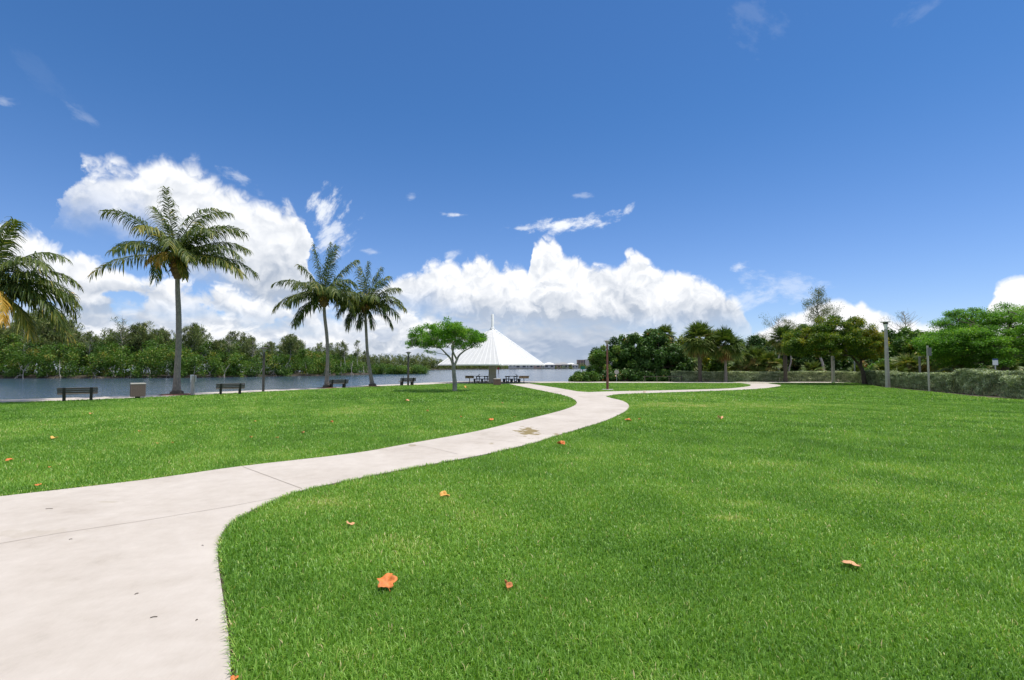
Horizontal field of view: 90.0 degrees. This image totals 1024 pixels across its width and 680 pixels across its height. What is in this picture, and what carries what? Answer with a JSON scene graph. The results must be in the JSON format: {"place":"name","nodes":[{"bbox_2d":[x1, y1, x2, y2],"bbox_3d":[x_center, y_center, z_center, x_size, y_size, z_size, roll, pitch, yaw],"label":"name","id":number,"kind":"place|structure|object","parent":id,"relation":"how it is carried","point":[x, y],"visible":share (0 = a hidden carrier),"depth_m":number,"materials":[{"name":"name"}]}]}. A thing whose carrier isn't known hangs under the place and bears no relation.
{"place":"outdoors","nodes":[
{"label":"outdoors","id":0,"kind":"place"},
{"bbox_2d":[0,372,376,377],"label":"riverbank","id":1,"kind":"structure","parent":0,"point":[169,376],"depth_m":125.24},
{"bbox_2d":[0,324,22,362],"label":"bank pine","id":2,"kind":"object","parent":1,"relation":"on","point":[12,330],"visible":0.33,"depth_m":128.25,"materials":[{"name":"green plant"}]},
{"bbox_2d":[20,307,41,372],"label":"bank pine","id":3,"kind":"object","parent":1,"relation":"on","point":[36,313],"visible":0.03,"depth_m":134.63,"materials":[{"name":"green plant"}]},
{"bbox_2d":[35,315,68,368],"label":"tree","id":4,"kind":"object","parent":1,"relation":"on","point":[46,326],"visible":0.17,"depth_m":128.20,"materials":[{"name":"green plant"}]},
{"bbox_2d":[19,308,85,354],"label":"tree","id":5,"kind":"object","parent":1,"relation":"on","point":[41,320],"visible":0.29,"depth_m":128.60,"materials":[{"name":"green plant"}]},
{"bbox_2d":[39,318,88,371],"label":"tree","id":6,"kind":"object","parent":1,"relation":"on","point":[72,332],"visible":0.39,"depth_m":128.07,"materials":[{"name":"green plant"}]},
{"bbox_2d":[71,335,88,364],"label":"bank pine","id":7,"kind":"object","parent":1,"relation":"on","point":[82,338],"visible":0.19,"depth_m":131.56,"materials":[{"name":"green plant"}]},
{"bbox_2d":[78,331,98,372],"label":"tree","id":8,"kind":"object","parent":1,"relation":"on","point":[94,339],"visible":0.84,"depth_m":124.01,"materials":[{"name":"green plant"}]},
{"bbox_2d":[96,329,120,371],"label":"bank pine","id":9,"kind":"object","parent":1,"relation":"on","point":[114,332],"visible":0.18,"depth_m":133.34,"materials":[{"name":"green plant"}]},
{"bbox_2d":[101,316,135,361],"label":"tree","id":10,"kind":"object","parent":1,"relation":"on","point":[117,335],"visible":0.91,"depth_m":129.74,"materials":[{"name":"green plant"}]},
{"bbox_2d":[117,322,147,358],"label":"tree","id":11,"kind":"object","parent":1,"relation":"on","point":[134,331],"visible":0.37,"depth_m":131.29,"materials":[{"name":"green plant"}]},
{"bbox_2d":[119,320,163,370],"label":"tree","id":12,"kind":"object","parent":1,"relation":"on","point":[141,329],"visible":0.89,"depth_m":131.71,"materials":[{"name":"green plant"}]},
{"bbox_2d":[155,330,175,361],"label":"bank pine","id":13,"kind":"object","parent":1,"relation":"on","point":[168,335],"visible":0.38,"depth_m":133.61,"materials":[{"name":"green plant"}]},
{"bbox_2d":[182,322,210,352],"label":"tree","id":14,"kind":"object","parent":1,"relation":"on","point":[194,333],"visible":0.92,"depth_m":130.62,"materials":[{"name":"green plant"}]},
{"bbox_2d":[193,325,212,362],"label":"bank pine","id":15,"kind":"object","parent":1,"relation":"on","point":[204,332],"visible":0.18,"depth_m":140.94,"materials":[{"name":"green plant"}]},
{"bbox_2d":[0,327,430,377],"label":"mangrove thicket","id":16,"kind":"object","parent":1,"relation":"on","point":[106,358],"visible":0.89,"depth_m":126.23,"materials":[{"name":"green plant"}]},
{"bbox_2d":[206,339,227,371],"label":"bank pine","id":17,"kind":"object","parent":1,"relation":"on","point":[216,345],"visible":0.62,"depth_m":137.65,"materials":[{"name":"green plant"}]},
{"bbox_2d":[222,334,235,356],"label":"tree","id":18,"kind":"object","parent":1,"relation":"on","point":[229,345],"visible":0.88,"depth_m":136.10,"materials":[{"name":"green plant"}]},
{"bbox_2d":[221,331,240,353],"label":"bank pine","id":19,"kind":"object","parent":1,"relation":"on","point":[235,335],"visible":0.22,"depth_m":146.86,"materials":[{"name":"green plant"}]},
{"bbox_2d":[233,331,252,360],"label":"bank pine","id":20,"kind":"object","parent":1,"relation":"on","point":[242,339],"visible":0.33,"depth_m":146.99,"materials":[{"name":"green plant"}]},
{"bbox_2d":[239,338,262,371],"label":"tree","id":21,"kind":"object","parent":1,"relation":"on","point":[251,343],"visible":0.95,"depth_m":139.97,"materials":[{"name":"green plant"}]},
{"bbox_2d":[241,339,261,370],"bbox_3d":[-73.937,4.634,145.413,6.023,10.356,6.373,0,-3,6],"label":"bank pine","id":22,"kind":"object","parent":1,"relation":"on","point":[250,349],"visible":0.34,"depth_m":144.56,"materials":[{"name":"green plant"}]},
{"bbox_2d":[264,341,276,368],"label":"bank pine","id":23,"kind":"object","parent":1,"relation":"on","point":[270,348],"visible":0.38,"depth_m":148.86,"materials":[{"name":"green plant"}]},
{"bbox_2d":[278,333,305,369],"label":"tree","id":24,"kind":"object","parent":1,"relation":"on","point":[290,342],"visible":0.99,"depth_m":145.73,"materials":[{"name":"green plant"}]},
{"bbox_2d":[311,342,325,354],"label":"bank pine","id":25,"kind":"object","parent":1,"relation":"on","point":[319,347],"visible":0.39,"depth_m":164.49,"materials":[{"name":"green plant"}]},
{"bbox_2d":[332,340,349,370],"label":"tree","id":26,"kind":"object","parent":1,"relation":"on","point":[344,345],"visible":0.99,"depth_m":161.48,"materials":[{"name":"green plant"}]},
{"bbox_2d":[353,340,361,371],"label":"tree","id":27,"kind":"object","parent":1,"relation":"on","point":[358,349],"visible":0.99,"depth_m":167.78,"materials":[{"name":"green plant"}]},
{"bbox_2d":[360,350,370,368],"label":"bank pine","id":28,"kind":"object","parent":1,"relation":"on","point":[364,359],"visible":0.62,"depth_m":188.29,"materials":[{"name":"green plant"}]},
{"bbox_2d":[0,366,593,399],"bbox_3d":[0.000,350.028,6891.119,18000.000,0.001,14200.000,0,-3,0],"label":"river","id":29,"kind":"structure","parent":0,"point":[26,388],"depth_m":94.64,"materials":[{"name":"blue liquid"}]},
{"bbox_2d":[0,381,850,402],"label":"promenade","id":30,"kind":"structure","parent":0,"point":[58,399],"depth_m":47.05,"materials":[{"name":"concrete"}]},
{"bbox_2d":[0,216,83,345],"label":"coconut palm","id":31,"kind":"object","parent":30,"relation":"on","point":[23,291],"visible":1,"depth_m":29.25,"materials":[{"name":"green plant"}]},
{"bbox_2d":[160,393,190,395],"bbox_3d":[-24.198,3.917,36.954,2.300,0.060,2.300,0,-3,0],"label":"mulch ring","id":32,"kind":"object","parent":30,"relation":"on","point":[174,394],"visible":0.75,"depth_m":36.34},
{"bbox_2d":[86,186,259,393],"bbox_3d":[-24.494,-3.337,37.626,9.787,14.953,9.474,-2,-4,40],"label":"coconut palm","id":33,"kind":"object","parent":32,"relation":"on","point":[182,254],"visible":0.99,"depth_m":37.22,"materials":[{"name":"green plant"}]},
{"bbox_2d":[190,375,195,394],"bbox_3d":[-23.062,3.242,37.028,0.465,1.450,0.229,0,-3,0],"label":"bollard","id":34,"kind":"object","parent":30,"relation":"on","point":[192,381],"visible":1,"depth_m":36.94,"materials":[{"name":"metal"}]},
{"bbox_2d":[260,347,267,391],"bbox_3d":[-20.212,2.390,41.679,0.632,3.620,0.632,2,-4,-40],"label":"lamp post","id":35,"kind":"object","parent":30,"relation":"on","point":[264,349],"visible":0.94,"depth_m":41.61,"materials":[{"name":"grey metal"}]},
{"bbox_2d":[327,379,348,387],"bbox_3d":[-16.461,4.125,48.410,1.860,0.800,0.593,3,-4,-42],"label":"park bench","id":36,"kind":"object","parent":30,"relation":"on","point":[343,382],"visible":0.97,"depth_m":48.27,"materials":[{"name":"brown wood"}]},
{"bbox_2d":[398,378,415,384],"bbox_3d":[-11.283,4.461,55.087,1.860,0.800,0.593,2,-4,-40],"label":"park bench","id":37,"kind":"object","parent":30,"relation":"on","point":[411,380],"visible":0.84,"depth_m":54.91,"materials":[{"name":"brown wood"}]},
{"bbox_2d":[474,376,488,382],"bbox_3d":[-3.749,4.907,64.034,2.150,0.810,1.720,0,-3,-4],"label":"picnic table","id":38,"kind":"object","parent":30,"relation":"on","point":[481,379],"visible":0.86,"depth_m":63.71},
{"bbox_2d":[438,314,544,382],"bbox_3d":[-2.435,1.040,63.889,9.728,8.550,9.728,-2,-4,35],"label":"picnic shelter","id":39,"kind":"object","parent":30,"relation":"on","point":[496,348],"visible":0.92,"depth_m":61.55,"materials":[{"name":"white fabric"}]},
{"bbox_2d":[503,376,520,382],"bbox_3d":[-0.060,4.897,63.834,2.150,0.810,1.720,0,-3,-4],"label":"picnic table","id":40,"kind":"object","parent":30,"relation":"on","point":[511,380],"visible":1,"depth_m":63.50,"materials":[{"name":"grey metal"}]},
{"bbox_2d":[678,320,722,381],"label":"fan palm","id":41,"kind":"object","parent":30,"relation":"on","point":[699,347],"visible":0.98,"depth_m":66.10,"materials":[{"name":"green plant"}]},
{"bbox_2d":[709,324,747,381],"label":"fan palm","id":42,"kind":"object","parent":30,"relation":"on","point":[724,352],"visible":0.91,"depth_m":65.79,"materials":[{"name":"green plant"}]},
{"bbox_2d":[765,324,791,381],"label":"fan palm","id":43,"kind":"object","parent":30,"relation":"on","point":[780,331],"visible":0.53,"depth_m":66.56,"materials":[{"name":"green plant"}]},
{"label":"mulch ring","id":44,"kind":"structure","parent":30,"relation":"on","visible":0},
{"bbox_2d":[271,242,361,386],"bbox_3d":[-17.905,-2.414,48.742,7.844,14.231,7.621,-2,-4,38],"label":"coconut palm","id":45,"kind":"object","parent":44,"relation":"on","point":[325,292],"visible":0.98,"depth_m":48.35,"materials":[{"name":"green plant"}]},
{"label":"mulch ring","id":46,"kind":"structure","parent":30,"relation":"on","visible":0},
{"bbox_2d":[332,262,406,385],"bbox_3d":[-14.390,-1.617,52.186,6.989,12.994,6.849,0,-3,0],"label":"coconut palm","id":47,"kind":"object","parent":46,"relation":"on","point":[371,301],"visible":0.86,"depth_m":52.05,"materials":[{"name":"green plant"}]},
{"bbox_2d":[359,368,504,369],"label":"riverbank","id":48,"kind":"structure","parent":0,"point":[451,369],"depth_m":397.90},
{"bbox_2d":[349,352,507,368],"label":"distant trees","id":49,"kind":"object","parent":48,"relation":"on","point":[432,363],"visible":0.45,"depth_m":380.14,"materials":[{"name":"green plant"}]},
{"bbox_2d":[0,379,1023,679],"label":"lawn","id":50,"kind":"structure","parent":0,"point":[612,629],"depth_m":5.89,"materials":[{"name":"green plant"}]},
{"bbox_2d":[57,387,97,400],"bbox_3d":[-25.974,3.229,30.633,1.860,0.800,0.593,2,-4,-38],"label":"park bench","id":51,"kind":"object","parent":50,"relation":"on","point":[64,392],"visible":0.95,"depth_m":30.55,"materials":[{"name":"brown wood"}]},
{"bbox_2d":[130,383,145,397],"bbox_3d":[-24.272,3.274,33.213,0.803,0.970,0.803,2,-4,-40],"label":"litter bin","id":52,"kind":"object","parent":50,"relation":"on","point":[137,390],"visible":1,"depth_m":32.92,"materials":[{"name":"metal"}]},
{"bbox_2d":[216,383,244,394],"bbox_3d":[-20.705,3.583,37.647,1.860,0.800,0.593,2,-3,-34],"label":"park bench","id":53,"kind":"object","parent":50,"relation":"on","point":[220,387],"visible":0.97,"depth_m":37.46,"materials":[{"name":"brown wood"}]},
{"bbox_2d":[377,573,397,590],"bbox_3d":[-1.162,2.259,4.782,0.191,0.042,0.192,-7,33,-25],"label":"dry leaf","id":54,"kind":"object","parent":50,"relation":"on","point":[387,580],"visible":1,"depth_m":4.80,"materials":[{"name":"orange plant"}]},
{"bbox_2d":[0,383,780,679],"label":"footpath","id":55,"kind":"structure","parent":50,"relation":"on","point":[75,607],"depth_m":5.64,"materials":[{"name":"concrete"}]},
{"bbox_2d":[405,352,410,385],"bbox_3d":[-10.993,3.034,54.275,0.632,3.600,0.632,2,-4,-40],"label":"lamp post","id":56,"kind":"object","parent":50,"relation":"on","point":[408,353],"visible":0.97,"depth_m":54.21,"materials":[{"name":"grey metal"}]},
{"bbox_2d":[218,404,628,679],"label":"soil strip","id":57,"kind":"object","parent":50,"relation":"on","point":[223,592],"visible":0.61,"depth_m":4.74,"materials":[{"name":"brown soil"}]},
{"bbox_2d":[405,316,488,390],"bbox_3d":[-5.517,1.119,42.870,7.118,6.373,6.664,0,-3,0],"label":"umbrella tree","id":58,"kind":"object","parent":50,"relation":"on","point":[455,334],"visible":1,"depth_m":41.78,"materials":[{"name":"green plant"}]},
{"bbox_2d":[493,378,500,384],"bbox_3d":[-1.605,4.535,55.537,0.743,0.730,0.743,1,-3,-12],"label":"litter bin","id":59,"kind":"object","parent":50,"relation":"on","point":[496,381],"visible":0.99,"depth_m":55.21,"materials":[{"name":"concrete"}]},
{"bbox_2d":[569,370,600,381],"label":"shore bush","id":60,"kind":"object","parent":50,"relation":"on","point":[584,376],"visible":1,"depth_m":66.84,"materials":[{"name":"green plant"}]},
{"bbox_2d":[602,340,612,389],"bbox_3d":[8.278,2.175,44.480,1.000,4.370,1.000,0,-3,0],"label":"lamp post","id":61,"kind":"object","parent":50,"relation":"on","point":[607,377],"visible":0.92,"depth_m":44.40,"materials":[{"name":"metal"}]},
{"bbox_2d":[643,376,682,381],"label":"rail fence","id":62,"kind":"object","parent":50,"relation":"on","point":[662,376],"visible":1,"depth_m":66.97,"materials":[{"name":"wood"}]},
{"bbox_2d":[595,378,1022,398],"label":"planting bed","id":63,"kind":"object","parent":50,"relation":"on","point":[994,396],"visible":0.18,"depth_m":51.69,"materials":[{"name":"green plant"}]},
{"bbox_2d":[585,332,643,379],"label":"mangrove bush","id":64,"kind":"object","parent":63,"relation":"on","point":[596,358],"visible":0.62,"depth_m":71.67,"materials":[{"name":"green plant"}]},
{"bbox_2d":[598,368,675,381],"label":"sea grape","id":65,"kind":"object","parent":63,"relation":"on","point":[628,374],"visible":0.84,"depth_m":68.53,"materials":[{"name":"green plant"}]},
{"bbox_2d":[614,327,694,380],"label":"sea grape","id":66,"kind":"object","parent":63,"relation":"on","point":[667,354],"visible":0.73,"depth_m":70.31,"materials":[{"name":"green plant"}]},
{"bbox_2d":[657,324,676,345],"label":"fan palm","id":67,"kind":"object","parent":63,"relation":"on","point":[668,331],"visible":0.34,"depth_m":78.54,"materials":[{"name":"green plant"}]},
{"bbox_2d":[674,335,710,376],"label":"tree","id":68,"kind":"object","parent":63,"relation":"on","point":[706,363],"visible":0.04,"depth_m":80.91,"materials":[{"name":"green plant"}]},
{"bbox_2d":[688,352,697,370],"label":"fan palm","id":69,"kind":"object","parent":63,"relation":"on","point":[695,362],"visible":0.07,"depth_m":74.95,"materials":[{"name":"green plant"}]},
{"bbox_2d":[708,353,751,378],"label":"tree","id":70,"kind":"object","parent":63,"relation":"on","point":[715,366],"visible":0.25,"depth_m":83.72,"materials":[{"name":"green plant"}]},
{"bbox_2d":[727,359,743,379],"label":"fan palm","id":71,"kind":"object","parent":63,"relation":"on","point":[735,367],"visible":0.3,"depth_m":73.74,"materials":[{"name":"green plant"}]},
{"bbox_2d":[736,344,770,374],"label":"fan palm","id":72,"kind":"object","parent":63,"relation":"on","point":[749,363],"visible":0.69,"depth_m":71.36,"materials":[{"name":"green plant"}]},
{"bbox_2d":[740,333,779,366],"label":"tree","id":73,"kind":"object","parent":63,"relation":"on","point":[757,341],"visible":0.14,"depth_m":89.23,"materials":[{"name":"green plant"}]},
{"bbox_2d":[755,350,782,371],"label":"fan palm","id":74,"kind":"object","parent":63,"relation":"on","point":[767,356],"visible":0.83,"depth_m":69.44,"materials":[{"name":"green plant"}]},
{"bbox_2d":[670,370,870,382],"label":"hedge","id":75,"kind":"object","parent":63,"relation":"on","point":[800,376],"visible":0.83,"depth_m":67.52,"materials":[{"name":"green plant"}]},
{"bbox_2d":[758,312,795,378],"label":"bare tree","id":76,"kind":"object","parent":63,"relation":"on","point":[776,325],"visible":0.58,"depth_m":84.20,"materials":[{"name":"green plant"}]},
{"bbox_2d":[772,341,801,376],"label":"tree","id":77,"kind":"object","parent":63,"relation":"on","point":[795,364],"visible":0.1,"depth_m":89.54,"materials":[{"name":"green plant"}]},
{"bbox_2d":[783,319,796,371],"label":"pine tree","id":78,"kind":"object","parent":63,"relation":"on","point":[791,322],"visible":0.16,"depth_m":85.84,"materials":[{"name":"green plant"}]},
{"bbox_2d":[799,360,826,380],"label":"fan palm","id":79,"kind":"object","parent":63,"relation":"on","point":[813,365],"visible":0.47,"depth_m":71.56,"materials":[{"name":"green plant"}]},
{"bbox_2d":[801,286,841,370],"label":"pine tree","id":80,"kind":"object","parent":63,"relation":"on","point":[816,293],"visible":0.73,"depth_m":77.97,"materials":[{"name":"green plant"}]},
{"bbox_2d":[780,315,889,383],"bbox_3d":[36.568,1.136,58.461,11.904,8.220,9.632,0,-3,0],"label":"spreading tree","id":81,"kind":"object","parent":63,"relation":"on","point":[854,340],"visible":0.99,"depth_m":56.35,"materials":[{"name":"green plant"}]},
{"bbox_2d":[798,354,872,377],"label":"tree","id":82,"kind":"object","parent":63,"relation":"on","point":[846,364],"visible":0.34,"depth_m":81.91,"materials":[{"name":"green plant"}]},
{"bbox_2d":[848,361,867,371],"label":"fan palm","id":83,"kind":"object","parent":63,"relation":"on","point":[856,368],"visible":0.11,"depth_m":65.80,"materials":[{"name":"green plant"}]},
{"bbox_2d":[874,361,895,382],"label":"fan palm","id":84,"kind":"object","parent":63,"relation":"on","point":[880,366],"visible":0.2,"depth_m":60.57,"materials":[{"name":"green plant"}]},
{"bbox_2d":[880,320,890,387],"bbox_3d":[36.210,1.396,49.484,0.840,6.590,0.840,0,-3,-4],"label":"concrete lamp post","id":85,"kind":"object","parent":63,"relation":"on","point":[887,368],"visible":0.93,"depth_m":49.41,"materials":[{"name":"grey concrete"}]},
{"bbox_2d":[869,326,925,367],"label":"tree","id":86,"kind":"object","parent":63,"relation":"on","point":[897,345],"visible":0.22,"depth_m":70.61,"materials":[{"name":"green plant"}]},
{"bbox_2d":[864,357,931,381],"bbox_3d":[47.921,4.045,63.019,7.686,4.002,6.901,1,-3,-23],"label":"tree","id":87,"kind":"object","parent":63,"relation":"on","point":[871,366],"visible":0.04,"depth_m":62.75,"materials":[{"name":"green plant"}]},
{"bbox_2d":[877,311,919,331],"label":"bare tree","id":88,"kind":"object","parent":63,"relation":"on","point":[909,322],"visible":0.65,"depth_m":74.22,"materials":[{"name":"green plant"}]},
{"bbox_2d":[891,366,908,384],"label":"fan palm","id":89,"kind":"object","parent":63,"relation":"on","point":[900,369],"visible":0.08,"depth_m":54.45,"materials":[{"name":"green plant"}]},
{"bbox_2d":[889,353,924,371],"bbox_3d":[46.502,3.496,60.034,4.150,4.239,3.923,0,-3,0],"label":"fan palm","id":90,"kind":"object","parent":63,"relation":"on","point":[905,360],"visible":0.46,"depth_m":59.72,"materials":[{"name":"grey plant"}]},
{"bbox_2d":[865,370,969,392],"bbox_3d":[37.733,3.792,49.489,2.216,1.727,21.629,-1,-3,20],"label":"hedge","id":91,"kind":"object","parent":63,"relation":"on","point":[918,380],"visible":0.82,"depth_m":45.27,"materials":[{"name":"green plant"}]},
{"bbox_2d":[900,332,934,361],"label":"tree","id":92,"kind":"object","parent":63,"relation":"on","point":[912,350],"visible":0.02,"depth_m":68.30,"materials":[{"name":"green plant"}]},
{"bbox_2d":[917,356,955,372],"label":"fan palm","id":93,"kind":"object","parent":63,"relation":"on","point":[933,368],"visible":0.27,"depth_m":57.81,"materials":[{"name":"green plant"}]},
{"bbox_2d":[935,359,980,383],"bbox_3d":[44.983,3.353,52.044,4.189,4.254,3.615,0,-3,0],"label":"fan palm","id":94,"kind":"object","parent":63,"relation":"on","point":[945,369],"visible":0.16,"depth_m":51.69,"materials":[{"name":"green plant"}]},
{"bbox_2d":[907,301,1023,370],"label":"spreading tree","id":95,"kind":"object","parent":63,"relation":"on","point":[964,338],"visible":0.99,"depth_m":45.88,"materials":[{"name":"green plant"}]},
{"bbox_2d":[951,353,1023,383],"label":"tree","id":96,"kind":"object","parent":63,"relation":"on","point":[984,366],"visible":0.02,"depth_m":60.08,"materials":[{"name":"green plant"}]},
{"bbox_2d":[953,368,1023,396],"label":"hedge","id":97,"kind":"object","parent":63,"relation":"on","point":[983,377],"visible":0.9,"depth_m":36.34,"materials":[{"name":"green plant"}]},
{"bbox_2d":[988,356,1023,370],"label":"fan palm","id":98,"kind":"object","parent":63,"relation":"on","point":[1013,368],"visible":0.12,"depth_m":54.14,"materials":[{"name":"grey plant"}]},
{"bbox_2d":[998,374,1023,398],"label":"hedge","id":99,"kind":"object","parent":63,"relation":"on","point":[1010,383],"visible":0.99,"depth_m":32.75,"materials":[{"name":"green plant"}]},
{"bbox_2d":[831,356,834,382],"bbox_3d":[39.567,2.678,63.108,0.300,5.200,0.375,1,-3,-10],"label":"concrete pole","id":100,"kind":"object","parent":50,"relation":"on","point":[832,370],"visible":0.6,"depth_m":63.00,"materials":[{"name":"grey concrete"}]},
{"bbox_2d":[841,560,861,565],"bbox_3d":[3.506,2.305,5.295,0.198,0.019,0.177,5,-7,11],"label":"dry leaf","id":101,"kind":"object","parent":50,"relation":"on","point":[849,562],"visible":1,"depth_m":5.29,"materials":[{"name":"orange plant"}]},
{"bbox_2d":[926,346,931,391],"bbox_3d":[33.943,2.320,41.584,0.130,3.750,0.335,2,-4,-35],"label":"sign post","id":102,"kind":"object","parent":50,"relation":"on","point":[929,351],"visible":1,"depth_m":41.62,"materials":[{"name":"metal"}]},
{"bbox_2d":[0,0,1023,365],"label":"sky","id":103,"kind":"structure","parent":0,"point":[577,175],"materials":[{"name":"blue"}]},
{"bbox_2d":[501,367,580,368],"bbox_3d":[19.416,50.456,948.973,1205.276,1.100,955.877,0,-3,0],"label":"riverbank","id":104,"kind":"structure","parent":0,"point":[544,368],"depth_m":502.62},
{"bbox_2d":[504,363,590,368],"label":"shore greenery","id":105,"kind":"object","parent":104,"relation":"on","point":[507,366],"visible":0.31,"depth_m":479.03,"materials":[{"name":"green plant"}]},
{"bbox_2d":[543,363,554,367],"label":"waterfront house","id":106,"kind":"structure","parent":104,"relation":"on","point":[549,365],"depth_m":469.37,"materials":[{"name":"white tile"}]},
{"bbox_2d":[577,359,589,366],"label":"tower block","id":107,"kind":"structure","parent":104,"relation":"on","point":[585,361],"depth_m":758.98,"materials":[{"name":"grey concrete"}]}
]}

